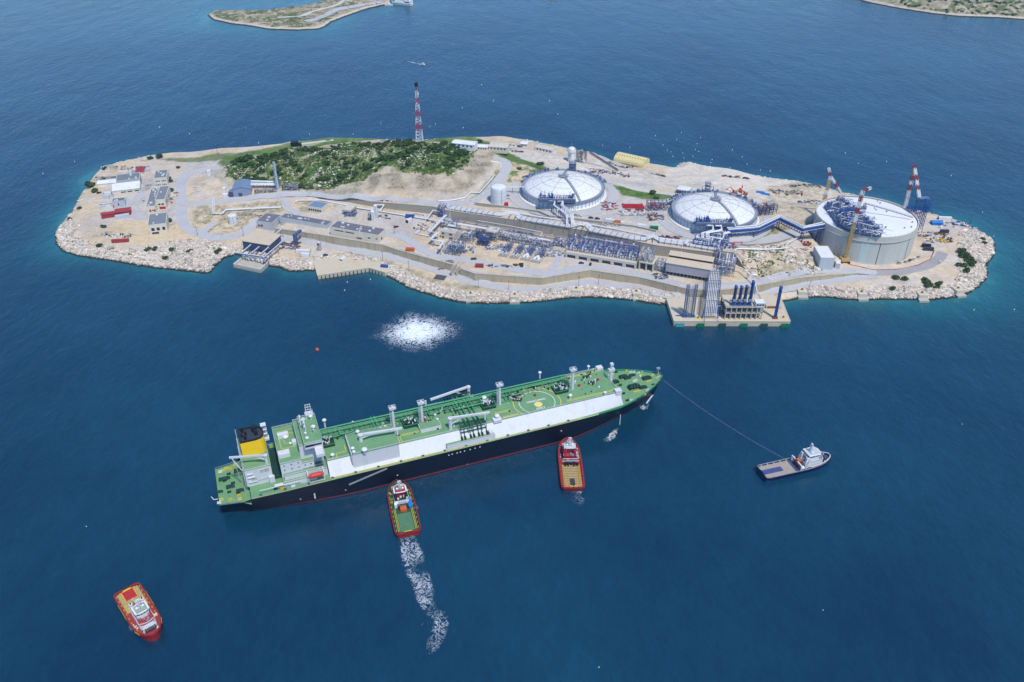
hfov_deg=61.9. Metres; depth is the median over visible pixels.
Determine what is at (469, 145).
site shed
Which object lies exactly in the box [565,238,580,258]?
vaporizer bay
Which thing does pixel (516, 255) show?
pump skid
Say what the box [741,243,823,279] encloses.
slope boulders
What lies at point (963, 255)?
shrub
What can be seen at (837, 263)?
shed
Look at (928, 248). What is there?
shipping container
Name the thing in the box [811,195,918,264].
concrete tank
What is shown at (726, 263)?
process tower
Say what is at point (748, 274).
pipeline
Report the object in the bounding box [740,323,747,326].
jetty fender
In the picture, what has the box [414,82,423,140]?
radio mast
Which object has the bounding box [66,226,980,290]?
shore scrub
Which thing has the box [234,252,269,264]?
pipe bridge
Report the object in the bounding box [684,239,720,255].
pipeline
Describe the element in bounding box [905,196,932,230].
stair block
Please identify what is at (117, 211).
container shed
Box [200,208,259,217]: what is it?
scrap heap
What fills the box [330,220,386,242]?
control building
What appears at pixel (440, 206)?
pipe tower
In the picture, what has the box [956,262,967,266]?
shrub
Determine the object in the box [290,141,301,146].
wheelhouse hut
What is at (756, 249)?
pipeline
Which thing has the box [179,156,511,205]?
hill road
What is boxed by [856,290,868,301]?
mooring block
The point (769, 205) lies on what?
steel module
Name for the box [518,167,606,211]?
domed tank
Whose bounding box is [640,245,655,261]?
pipe tower
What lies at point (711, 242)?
pipe module
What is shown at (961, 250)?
shrub
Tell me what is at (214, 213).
pipeline
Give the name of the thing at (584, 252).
vaporizer bay
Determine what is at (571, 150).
white silo
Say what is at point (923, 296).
mooring block
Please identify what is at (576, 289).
mooring block
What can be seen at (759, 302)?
control hut
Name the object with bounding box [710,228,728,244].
manifold frame
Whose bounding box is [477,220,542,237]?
pipeline
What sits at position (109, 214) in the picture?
container shed
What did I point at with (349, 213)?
blue compressor
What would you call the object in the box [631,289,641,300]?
mooring block
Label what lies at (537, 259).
pump skid
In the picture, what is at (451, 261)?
scrap heap
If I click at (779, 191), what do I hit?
scrap heap
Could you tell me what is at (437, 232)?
pipeline
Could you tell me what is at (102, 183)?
tent
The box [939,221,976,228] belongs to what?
scrap heap
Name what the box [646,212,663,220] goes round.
scrap heap
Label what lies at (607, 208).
scrap heap
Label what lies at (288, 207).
office road
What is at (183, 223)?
office road
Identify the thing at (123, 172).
shipping container
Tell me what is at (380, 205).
pipeline
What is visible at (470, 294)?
mooring block
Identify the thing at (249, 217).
scrap heap
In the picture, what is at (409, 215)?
shipping container
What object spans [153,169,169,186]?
office building
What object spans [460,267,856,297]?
retaining wall
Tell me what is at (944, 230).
shipping container
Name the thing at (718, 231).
pipeline
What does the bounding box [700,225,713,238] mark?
pipeline
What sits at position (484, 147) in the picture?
site shed
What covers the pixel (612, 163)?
scrap heap
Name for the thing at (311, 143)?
container shed
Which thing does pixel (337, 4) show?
islet road
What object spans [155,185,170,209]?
office building
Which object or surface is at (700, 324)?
jetty fender
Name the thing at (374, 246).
retaining wall
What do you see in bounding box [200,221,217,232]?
branch road
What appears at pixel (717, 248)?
pipe tower
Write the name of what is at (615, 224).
pipework
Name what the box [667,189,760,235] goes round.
domed tank
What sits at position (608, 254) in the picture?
vaporizer bay
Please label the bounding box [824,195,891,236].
roof platform
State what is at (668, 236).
scrap heap
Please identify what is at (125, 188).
storage hall
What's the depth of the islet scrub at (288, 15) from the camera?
1438.05 m
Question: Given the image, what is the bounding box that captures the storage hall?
[112,181,140,196]
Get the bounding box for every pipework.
[455,246,475,252]
[468,229,531,233]
[485,244,512,249]
[496,245,544,250]
[545,248,563,256]
[551,221,618,234]
[653,273,668,279]
[717,242,738,248]
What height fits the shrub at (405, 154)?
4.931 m
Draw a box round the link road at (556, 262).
[549,252,564,270]
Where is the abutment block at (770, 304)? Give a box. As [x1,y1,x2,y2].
[764,300,781,308]
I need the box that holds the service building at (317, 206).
[307,201,328,212]
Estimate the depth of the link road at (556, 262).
693.68 m
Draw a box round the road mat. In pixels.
[433,274,446,279]
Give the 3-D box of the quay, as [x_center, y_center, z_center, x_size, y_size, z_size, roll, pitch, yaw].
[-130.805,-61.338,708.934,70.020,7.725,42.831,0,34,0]
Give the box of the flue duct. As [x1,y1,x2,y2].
[251,180,275,188]
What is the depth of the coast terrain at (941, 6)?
1472.75 m
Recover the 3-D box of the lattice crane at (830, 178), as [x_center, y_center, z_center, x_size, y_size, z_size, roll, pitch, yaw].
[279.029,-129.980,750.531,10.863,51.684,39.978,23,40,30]
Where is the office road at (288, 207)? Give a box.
[275,194,301,214]
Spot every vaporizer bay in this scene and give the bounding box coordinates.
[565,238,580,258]
[577,239,592,260]
[589,241,603,262]
[600,243,615,264]
[612,245,627,266]
[624,247,639,268]
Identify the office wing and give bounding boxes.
[146,187,158,212]
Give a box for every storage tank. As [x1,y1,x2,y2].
[228,213,237,224]
[370,210,374,220]
[373,204,377,217]
[491,183,507,205]
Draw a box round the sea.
[0,0,1023,681]
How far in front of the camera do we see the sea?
570.09 m
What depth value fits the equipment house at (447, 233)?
726.15 m
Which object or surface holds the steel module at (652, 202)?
on the island terrain at (694, 176)
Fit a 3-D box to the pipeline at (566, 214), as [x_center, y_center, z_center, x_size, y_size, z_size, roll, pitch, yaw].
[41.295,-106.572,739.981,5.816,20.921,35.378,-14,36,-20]
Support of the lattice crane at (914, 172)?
on the island terrain at (694, 176)
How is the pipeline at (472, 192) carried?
on the island terrain at (694, 176)
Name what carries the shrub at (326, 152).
on the island terrain at (694, 176)
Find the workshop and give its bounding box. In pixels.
[116,172,141,184]
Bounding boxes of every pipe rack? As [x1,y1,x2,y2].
[282,184,299,190]
[500,230,527,244]
[527,235,554,248]
[553,236,567,247]
[568,233,639,252]
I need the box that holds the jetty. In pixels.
[666,294,790,325]
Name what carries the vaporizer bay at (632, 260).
on the island terrain at (694, 176)
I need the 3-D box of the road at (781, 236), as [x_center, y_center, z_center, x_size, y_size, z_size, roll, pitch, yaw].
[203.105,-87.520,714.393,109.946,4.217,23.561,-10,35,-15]
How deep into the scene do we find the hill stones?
820.81 m
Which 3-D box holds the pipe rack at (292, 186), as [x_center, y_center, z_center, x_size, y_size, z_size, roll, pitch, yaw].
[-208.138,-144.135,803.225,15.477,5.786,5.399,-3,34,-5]
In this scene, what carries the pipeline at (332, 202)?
on the island terrain at (694, 176)
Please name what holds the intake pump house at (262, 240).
on the island terrain at (694, 176)
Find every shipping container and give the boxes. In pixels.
[111,238,128,242]
[115,213,129,219]
[118,170,128,173]
[295,249,310,253]
[300,252,310,256]
[405,214,414,217]
[405,247,414,251]
[475,263,483,267]
[921,243,930,247]
[923,246,933,250]
[937,216,952,219]
[939,229,949,232]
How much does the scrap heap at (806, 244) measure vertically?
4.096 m
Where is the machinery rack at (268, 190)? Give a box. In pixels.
[254,188,275,193]
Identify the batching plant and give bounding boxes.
[576,148,618,170]
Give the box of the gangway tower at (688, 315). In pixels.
[675,284,697,317]
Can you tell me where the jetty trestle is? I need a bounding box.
[702,262,721,321]
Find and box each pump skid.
[498,241,513,257]
[509,243,524,259]
[520,245,535,261]
[530,247,546,263]
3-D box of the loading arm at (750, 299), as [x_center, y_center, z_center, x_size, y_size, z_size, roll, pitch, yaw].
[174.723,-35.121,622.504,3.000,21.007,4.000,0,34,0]
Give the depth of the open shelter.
765.45 m
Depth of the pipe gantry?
729.89 m
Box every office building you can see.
[148,212,168,234]
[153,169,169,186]
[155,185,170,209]
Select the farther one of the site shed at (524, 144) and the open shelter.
the site shed at (524, 144)
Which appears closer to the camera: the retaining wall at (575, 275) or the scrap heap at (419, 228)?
the retaining wall at (575, 275)
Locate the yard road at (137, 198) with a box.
[119,185,148,219]
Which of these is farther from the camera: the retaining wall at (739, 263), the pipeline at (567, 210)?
the pipeline at (567, 210)
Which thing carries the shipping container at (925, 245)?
on the island terrain at (694, 176)
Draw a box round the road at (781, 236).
[693,225,802,243]
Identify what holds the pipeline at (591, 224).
on the island terrain at (694, 176)
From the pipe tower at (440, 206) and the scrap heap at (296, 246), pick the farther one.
the pipe tower at (440, 206)
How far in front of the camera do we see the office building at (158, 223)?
747.44 m
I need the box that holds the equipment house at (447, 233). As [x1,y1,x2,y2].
[440,227,458,239]
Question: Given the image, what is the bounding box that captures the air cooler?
[445,237,465,255]
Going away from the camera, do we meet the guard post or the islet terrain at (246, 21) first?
the guard post
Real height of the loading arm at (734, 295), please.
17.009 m
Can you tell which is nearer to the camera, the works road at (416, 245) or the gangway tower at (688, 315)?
the gangway tower at (688, 315)
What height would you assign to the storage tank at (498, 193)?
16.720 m
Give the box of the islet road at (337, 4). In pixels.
[277,0,344,17]
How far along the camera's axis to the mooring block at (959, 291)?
668.12 m
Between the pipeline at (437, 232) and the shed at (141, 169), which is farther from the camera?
the shed at (141, 169)
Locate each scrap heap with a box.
[91,229,114,236]
[94,176,115,180]
[99,202,111,207]
[101,165,148,169]
[104,233,133,237]
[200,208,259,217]
[237,213,261,218]
[279,241,300,249]
[413,224,428,230]
[437,260,453,269]
[486,263,522,267]
[589,168,604,172]
[597,170,630,176]
[601,201,618,210]
[607,161,633,167]
[618,209,645,215]
[642,235,681,238]
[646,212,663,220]
[721,175,750,178]
[769,189,802,194]
[789,184,821,187]
[798,200,821,203]
[800,240,811,247]
[917,231,953,242]
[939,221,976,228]
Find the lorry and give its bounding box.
[606,218,614,221]
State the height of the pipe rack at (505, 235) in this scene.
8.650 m
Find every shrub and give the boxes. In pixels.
[84,182,94,187]
[269,151,277,156]
[321,150,330,154]
[321,176,329,180]
[400,152,409,156]
[921,276,930,282]
[923,282,933,287]
[956,248,966,252]
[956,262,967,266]
[958,251,969,257]
[963,266,969,272]
[964,255,974,260]
[967,260,976,266]
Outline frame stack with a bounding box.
[622,203,644,210]
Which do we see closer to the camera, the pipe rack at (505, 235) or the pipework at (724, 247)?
the pipework at (724, 247)
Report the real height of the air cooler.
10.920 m
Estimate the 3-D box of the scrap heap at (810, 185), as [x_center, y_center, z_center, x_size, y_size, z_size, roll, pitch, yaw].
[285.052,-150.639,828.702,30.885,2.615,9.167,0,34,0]
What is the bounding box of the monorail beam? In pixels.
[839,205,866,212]
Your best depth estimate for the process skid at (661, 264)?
680.32 m
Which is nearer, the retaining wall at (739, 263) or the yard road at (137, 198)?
the retaining wall at (739, 263)
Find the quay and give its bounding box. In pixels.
[313,256,391,278]
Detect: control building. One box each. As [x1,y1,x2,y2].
[279,213,332,228]
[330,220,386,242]
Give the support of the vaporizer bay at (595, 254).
on the island terrain at (694, 176)
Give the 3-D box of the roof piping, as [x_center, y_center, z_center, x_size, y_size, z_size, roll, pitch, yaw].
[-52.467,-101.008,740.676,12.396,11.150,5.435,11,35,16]
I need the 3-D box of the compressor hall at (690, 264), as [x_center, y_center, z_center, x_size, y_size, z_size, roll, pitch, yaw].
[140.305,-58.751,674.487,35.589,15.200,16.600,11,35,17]
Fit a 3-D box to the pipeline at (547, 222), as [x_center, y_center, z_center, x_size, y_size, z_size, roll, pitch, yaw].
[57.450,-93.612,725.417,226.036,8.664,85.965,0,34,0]
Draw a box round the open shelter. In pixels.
[342,204,356,215]
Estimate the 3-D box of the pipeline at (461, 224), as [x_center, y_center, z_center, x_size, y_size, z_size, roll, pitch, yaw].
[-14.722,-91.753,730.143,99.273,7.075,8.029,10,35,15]
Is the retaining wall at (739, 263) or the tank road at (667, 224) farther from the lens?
the tank road at (667, 224)
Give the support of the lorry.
on the island terrain at (694, 176)
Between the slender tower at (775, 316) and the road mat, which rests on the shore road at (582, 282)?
the road mat
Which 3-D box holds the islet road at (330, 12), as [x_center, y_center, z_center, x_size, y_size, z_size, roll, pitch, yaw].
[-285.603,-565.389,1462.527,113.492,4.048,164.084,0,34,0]
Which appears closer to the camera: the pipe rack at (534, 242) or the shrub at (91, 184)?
the pipe rack at (534, 242)
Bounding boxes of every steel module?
[646,199,668,210]
[753,201,777,215]
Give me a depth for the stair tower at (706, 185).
770.22 m
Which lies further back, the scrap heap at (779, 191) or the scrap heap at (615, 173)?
the scrap heap at (615, 173)
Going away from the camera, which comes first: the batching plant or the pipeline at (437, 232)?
the pipeline at (437, 232)
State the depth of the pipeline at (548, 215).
739.48 m
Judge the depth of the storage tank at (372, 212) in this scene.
752.90 m
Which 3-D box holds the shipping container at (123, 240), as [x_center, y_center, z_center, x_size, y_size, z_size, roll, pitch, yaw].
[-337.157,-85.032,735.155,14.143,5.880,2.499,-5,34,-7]
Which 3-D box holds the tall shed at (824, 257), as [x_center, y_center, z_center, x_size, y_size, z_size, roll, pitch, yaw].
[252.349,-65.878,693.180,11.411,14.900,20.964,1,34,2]
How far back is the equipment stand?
681.81 m
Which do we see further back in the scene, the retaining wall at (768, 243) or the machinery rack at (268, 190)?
the machinery rack at (268, 190)
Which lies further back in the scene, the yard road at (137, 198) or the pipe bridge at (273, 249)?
the yard road at (137, 198)
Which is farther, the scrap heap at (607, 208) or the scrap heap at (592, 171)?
the scrap heap at (592, 171)
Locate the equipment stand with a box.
[638,257,656,271]
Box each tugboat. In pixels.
[114,583,161,640]
[387,479,420,537]
[558,437,584,491]
[756,443,830,481]
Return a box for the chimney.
[272,161,280,191]
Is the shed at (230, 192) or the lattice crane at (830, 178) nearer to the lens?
the lattice crane at (830, 178)
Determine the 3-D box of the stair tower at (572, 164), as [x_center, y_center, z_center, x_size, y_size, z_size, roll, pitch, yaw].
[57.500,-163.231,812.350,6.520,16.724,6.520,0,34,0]
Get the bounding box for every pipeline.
[208,173,280,215]
[295,199,371,209]
[372,204,442,225]
[415,230,431,236]
[423,221,434,231]
[429,214,446,254]
[438,161,501,201]
[441,220,549,247]
[449,205,721,250]
[453,219,569,239]
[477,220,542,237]
[501,210,685,241]
[507,186,524,193]
[552,201,568,225]
[557,201,574,224]
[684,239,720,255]
[696,231,730,245]
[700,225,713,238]
[705,225,723,242]
[734,237,798,251]
[734,266,758,293]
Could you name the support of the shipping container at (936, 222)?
on the island terrain at (694, 176)
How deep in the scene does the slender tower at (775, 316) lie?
626.22 m
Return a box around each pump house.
[112,197,125,207]
[242,230,280,253]
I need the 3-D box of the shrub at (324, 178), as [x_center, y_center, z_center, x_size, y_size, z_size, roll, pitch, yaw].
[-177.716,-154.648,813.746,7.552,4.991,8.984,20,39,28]
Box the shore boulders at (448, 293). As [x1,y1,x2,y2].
[54,138,995,305]
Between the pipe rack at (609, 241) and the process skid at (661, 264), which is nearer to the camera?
the process skid at (661, 264)
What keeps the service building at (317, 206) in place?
on the island terrain at (694, 176)
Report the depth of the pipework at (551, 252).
705.16 m
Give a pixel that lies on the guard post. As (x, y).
(319, 247)
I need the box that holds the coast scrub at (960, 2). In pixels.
[900,0,1023,15]
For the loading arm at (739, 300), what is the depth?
623.74 m
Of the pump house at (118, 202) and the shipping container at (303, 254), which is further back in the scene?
the pump house at (118, 202)
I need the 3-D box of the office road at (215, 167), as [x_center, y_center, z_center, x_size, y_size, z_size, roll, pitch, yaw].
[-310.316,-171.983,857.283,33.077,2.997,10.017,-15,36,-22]
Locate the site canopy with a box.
[676,185,691,193]
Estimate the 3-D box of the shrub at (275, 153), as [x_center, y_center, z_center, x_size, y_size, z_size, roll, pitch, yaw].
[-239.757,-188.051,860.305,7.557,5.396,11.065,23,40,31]
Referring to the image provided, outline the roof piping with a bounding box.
[444,217,458,228]
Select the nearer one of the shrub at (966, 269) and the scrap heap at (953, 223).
the shrub at (966, 269)
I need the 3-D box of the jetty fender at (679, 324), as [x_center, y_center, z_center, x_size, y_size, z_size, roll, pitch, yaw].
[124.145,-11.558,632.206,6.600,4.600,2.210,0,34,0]
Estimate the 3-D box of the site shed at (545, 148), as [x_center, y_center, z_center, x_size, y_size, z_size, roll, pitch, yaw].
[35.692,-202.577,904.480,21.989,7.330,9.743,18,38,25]
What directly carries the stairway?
on the island terrain at (694, 176)
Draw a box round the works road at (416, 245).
[386,231,875,290]
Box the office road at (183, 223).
[176,172,260,240]
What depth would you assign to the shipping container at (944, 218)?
768.73 m
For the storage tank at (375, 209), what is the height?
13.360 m
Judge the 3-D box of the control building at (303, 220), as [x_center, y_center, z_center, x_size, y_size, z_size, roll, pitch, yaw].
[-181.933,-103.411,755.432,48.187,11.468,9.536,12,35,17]
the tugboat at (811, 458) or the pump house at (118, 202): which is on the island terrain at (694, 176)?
the pump house at (118, 202)
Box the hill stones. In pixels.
[225,141,472,187]
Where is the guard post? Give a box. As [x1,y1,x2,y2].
[317,241,321,250]
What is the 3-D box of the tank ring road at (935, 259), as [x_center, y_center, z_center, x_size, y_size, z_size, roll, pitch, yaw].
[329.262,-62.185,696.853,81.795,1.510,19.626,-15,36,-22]
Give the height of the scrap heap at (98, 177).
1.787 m
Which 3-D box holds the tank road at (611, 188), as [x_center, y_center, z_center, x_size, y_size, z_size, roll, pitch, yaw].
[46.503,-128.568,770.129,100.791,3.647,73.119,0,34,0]
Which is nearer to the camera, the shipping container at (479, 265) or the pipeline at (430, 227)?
the shipping container at (479, 265)
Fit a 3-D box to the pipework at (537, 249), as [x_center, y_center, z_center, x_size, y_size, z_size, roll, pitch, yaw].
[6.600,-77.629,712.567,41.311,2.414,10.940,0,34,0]
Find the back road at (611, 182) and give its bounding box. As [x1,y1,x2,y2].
[520,157,676,195]
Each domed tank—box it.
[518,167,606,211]
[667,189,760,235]
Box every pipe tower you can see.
[438,203,445,217]
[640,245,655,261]
[714,246,722,263]
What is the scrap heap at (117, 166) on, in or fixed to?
on the island terrain at (694, 176)
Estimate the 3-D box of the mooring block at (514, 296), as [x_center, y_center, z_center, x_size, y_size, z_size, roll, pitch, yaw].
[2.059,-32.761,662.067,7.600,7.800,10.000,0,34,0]
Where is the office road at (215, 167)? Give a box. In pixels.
[186,164,219,174]
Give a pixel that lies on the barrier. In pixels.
(896, 269)
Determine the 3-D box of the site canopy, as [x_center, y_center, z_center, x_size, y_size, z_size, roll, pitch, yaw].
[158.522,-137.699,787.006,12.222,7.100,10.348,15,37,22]
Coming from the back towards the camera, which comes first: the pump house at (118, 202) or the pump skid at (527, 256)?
the pump house at (118, 202)
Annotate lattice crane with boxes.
[822,167,841,200]
[838,186,871,263]
[903,164,920,207]
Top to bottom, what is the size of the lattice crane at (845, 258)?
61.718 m
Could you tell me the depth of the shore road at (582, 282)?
679.39 m
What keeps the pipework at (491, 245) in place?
on the island terrain at (694, 176)
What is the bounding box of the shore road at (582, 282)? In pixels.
[246,230,882,297]
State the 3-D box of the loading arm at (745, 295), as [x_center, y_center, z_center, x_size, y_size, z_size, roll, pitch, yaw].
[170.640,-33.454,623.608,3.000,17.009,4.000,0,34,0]
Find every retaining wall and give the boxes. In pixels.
[274,227,452,270]
[322,198,441,216]
[442,208,733,261]
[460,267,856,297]
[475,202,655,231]
[732,237,791,245]
[734,252,745,268]
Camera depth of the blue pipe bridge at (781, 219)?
709.13 m
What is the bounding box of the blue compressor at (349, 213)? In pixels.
[344,211,356,216]
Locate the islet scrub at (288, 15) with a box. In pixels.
[214,0,377,26]
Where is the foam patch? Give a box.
[387,318,449,343]
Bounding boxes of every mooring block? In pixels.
[466,291,475,302]
[510,293,519,303]
[571,286,580,297]
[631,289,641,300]
[797,288,807,298]
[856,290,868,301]
[916,291,929,302]
[952,286,966,297]
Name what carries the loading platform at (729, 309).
on the jetty
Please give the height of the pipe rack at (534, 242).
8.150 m
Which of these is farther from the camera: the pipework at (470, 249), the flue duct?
the flue duct
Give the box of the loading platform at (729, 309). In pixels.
[720,293,764,318]
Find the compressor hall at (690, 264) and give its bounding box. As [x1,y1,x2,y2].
[665,250,714,280]
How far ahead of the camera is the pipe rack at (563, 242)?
715.35 m
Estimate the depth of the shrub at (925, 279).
675.63 m
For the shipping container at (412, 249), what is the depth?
707.76 m
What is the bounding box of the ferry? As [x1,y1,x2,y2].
[391,0,412,5]
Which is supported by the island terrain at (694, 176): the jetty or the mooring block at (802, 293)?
the mooring block at (802, 293)
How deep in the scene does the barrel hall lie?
879.93 m
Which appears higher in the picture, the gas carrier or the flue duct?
the flue duct
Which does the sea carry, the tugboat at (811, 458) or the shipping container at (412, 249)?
the tugboat at (811, 458)
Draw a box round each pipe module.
[693,234,723,246]
[709,300,723,313]
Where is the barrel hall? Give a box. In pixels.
[614,152,649,166]
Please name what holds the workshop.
on the island terrain at (694, 176)
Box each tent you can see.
[97,179,115,186]
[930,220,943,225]
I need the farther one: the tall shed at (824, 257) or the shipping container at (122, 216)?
the shipping container at (122, 216)
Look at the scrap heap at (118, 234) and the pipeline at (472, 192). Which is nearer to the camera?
the scrap heap at (118, 234)
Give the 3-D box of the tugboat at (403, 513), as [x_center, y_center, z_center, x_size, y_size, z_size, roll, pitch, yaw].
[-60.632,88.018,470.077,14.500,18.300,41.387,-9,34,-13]
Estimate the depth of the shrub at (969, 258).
703.78 m
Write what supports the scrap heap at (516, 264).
on the island terrain at (694, 176)
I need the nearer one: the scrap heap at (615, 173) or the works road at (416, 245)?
the works road at (416, 245)
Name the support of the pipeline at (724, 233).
on the island terrain at (694, 176)
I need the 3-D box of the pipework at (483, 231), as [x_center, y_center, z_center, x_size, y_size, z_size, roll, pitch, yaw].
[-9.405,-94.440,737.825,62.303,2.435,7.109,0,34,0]
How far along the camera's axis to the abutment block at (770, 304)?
645.40 m
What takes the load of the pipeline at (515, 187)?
on the island terrain at (694, 176)
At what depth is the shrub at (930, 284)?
671.48 m
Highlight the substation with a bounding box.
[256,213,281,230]
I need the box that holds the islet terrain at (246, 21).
[207,0,391,29]
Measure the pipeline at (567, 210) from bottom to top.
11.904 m
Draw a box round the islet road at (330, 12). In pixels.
[304,1,383,21]
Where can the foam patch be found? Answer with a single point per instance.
(415, 330)
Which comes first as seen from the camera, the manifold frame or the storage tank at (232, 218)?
the manifold frame
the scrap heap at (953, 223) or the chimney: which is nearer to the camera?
the scrap heap at (953, 223)
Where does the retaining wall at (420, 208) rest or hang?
on the island terrain at (694, 176)
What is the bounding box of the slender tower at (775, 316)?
[772,286,782,318]
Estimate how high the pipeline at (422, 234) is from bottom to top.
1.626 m
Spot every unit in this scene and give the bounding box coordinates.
[459,229,475,244]
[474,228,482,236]
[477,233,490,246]
[485,225,500,241]
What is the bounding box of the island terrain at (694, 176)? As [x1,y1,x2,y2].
[55,136,994,304]
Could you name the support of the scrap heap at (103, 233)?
on the island terrain at (694, 176)
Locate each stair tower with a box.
[569,161,575,170]
[702,182,713,190]
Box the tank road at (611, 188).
[508,182,617,216]
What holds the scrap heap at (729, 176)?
on the island terrain at (694, 176)
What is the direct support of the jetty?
in the sea
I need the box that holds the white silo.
[567,146,575,161]
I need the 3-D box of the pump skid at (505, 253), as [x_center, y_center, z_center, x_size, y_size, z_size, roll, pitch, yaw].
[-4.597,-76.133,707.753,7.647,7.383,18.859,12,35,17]
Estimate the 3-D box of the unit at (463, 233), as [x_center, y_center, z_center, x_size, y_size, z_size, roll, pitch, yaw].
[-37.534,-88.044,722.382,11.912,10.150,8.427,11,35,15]
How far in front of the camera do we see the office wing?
786.94 m
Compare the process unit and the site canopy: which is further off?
the site canopy
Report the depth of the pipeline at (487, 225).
738.03 m
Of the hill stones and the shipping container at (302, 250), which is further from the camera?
the hill stones
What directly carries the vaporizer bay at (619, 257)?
on the island terrain at (694, 176)
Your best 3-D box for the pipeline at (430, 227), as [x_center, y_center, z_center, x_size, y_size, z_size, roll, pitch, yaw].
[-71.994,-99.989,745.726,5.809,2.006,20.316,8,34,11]
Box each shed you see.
[100,211,114,218]
[114,207,131,214]
[135,166,145,174]
[228,189,233,196]
[232,179,252,196]
[301,139,333,146]
[451,139,477,151]
[477,144,488,150]
[488,142,509,153]
[520,141,528,147]
[535,144,556,153]
[812,246,834,269]
[835,259,840,268]
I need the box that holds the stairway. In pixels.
[451,261,464,275]
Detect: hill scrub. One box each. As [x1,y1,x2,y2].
[225,141,473,189]
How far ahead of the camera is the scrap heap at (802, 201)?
793.58 m
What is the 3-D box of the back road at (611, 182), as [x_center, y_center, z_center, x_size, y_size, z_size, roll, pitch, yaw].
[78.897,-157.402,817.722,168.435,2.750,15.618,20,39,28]
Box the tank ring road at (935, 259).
[874,251,948,275]
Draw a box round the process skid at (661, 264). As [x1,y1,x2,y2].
[655,257,666,271]
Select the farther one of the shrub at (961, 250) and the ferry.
the ferry
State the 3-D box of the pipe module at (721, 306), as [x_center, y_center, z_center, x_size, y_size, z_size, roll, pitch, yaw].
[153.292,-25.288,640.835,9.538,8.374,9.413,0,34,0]
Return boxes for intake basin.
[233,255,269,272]
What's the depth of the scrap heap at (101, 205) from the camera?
795.29 m
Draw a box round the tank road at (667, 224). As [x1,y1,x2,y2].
[655,206,771,242]
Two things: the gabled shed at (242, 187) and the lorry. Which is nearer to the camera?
the lorry
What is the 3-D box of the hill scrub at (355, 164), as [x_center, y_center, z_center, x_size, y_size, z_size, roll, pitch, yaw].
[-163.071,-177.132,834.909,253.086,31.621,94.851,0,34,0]
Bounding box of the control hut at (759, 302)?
[754,299,764,306]
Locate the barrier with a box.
[849,250,934,269]
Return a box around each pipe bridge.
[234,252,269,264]
[263,241,284,264]
[726,215,833,244]
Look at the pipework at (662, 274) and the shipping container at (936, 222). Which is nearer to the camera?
the pipework at (662, 274)
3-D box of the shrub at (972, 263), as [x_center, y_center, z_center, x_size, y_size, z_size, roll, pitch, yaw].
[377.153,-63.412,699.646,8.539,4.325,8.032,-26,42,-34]
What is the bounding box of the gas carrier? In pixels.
[211,362,663,510]
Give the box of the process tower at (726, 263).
[717,251,736,277]
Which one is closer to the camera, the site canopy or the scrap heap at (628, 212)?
the scrap heap at (628, 212)
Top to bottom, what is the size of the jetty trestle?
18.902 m
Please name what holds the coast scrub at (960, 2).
on the coast terrain at (941, 6)
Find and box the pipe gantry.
[293,230,301,244]
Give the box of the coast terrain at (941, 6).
[861,0,1023,19]
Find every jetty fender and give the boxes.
[675,323,684,326]
[697,323,704,326]
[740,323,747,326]
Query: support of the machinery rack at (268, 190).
on the island terrain at (694, 176)
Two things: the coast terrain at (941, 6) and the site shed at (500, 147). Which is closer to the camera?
the site shed at (500, 147)
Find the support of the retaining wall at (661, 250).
on the island terrain at (694, 176)
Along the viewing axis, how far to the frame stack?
755.68 m
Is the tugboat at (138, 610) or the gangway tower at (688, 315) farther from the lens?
the gangway tower at (688, 315)
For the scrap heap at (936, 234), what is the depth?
739.07 m

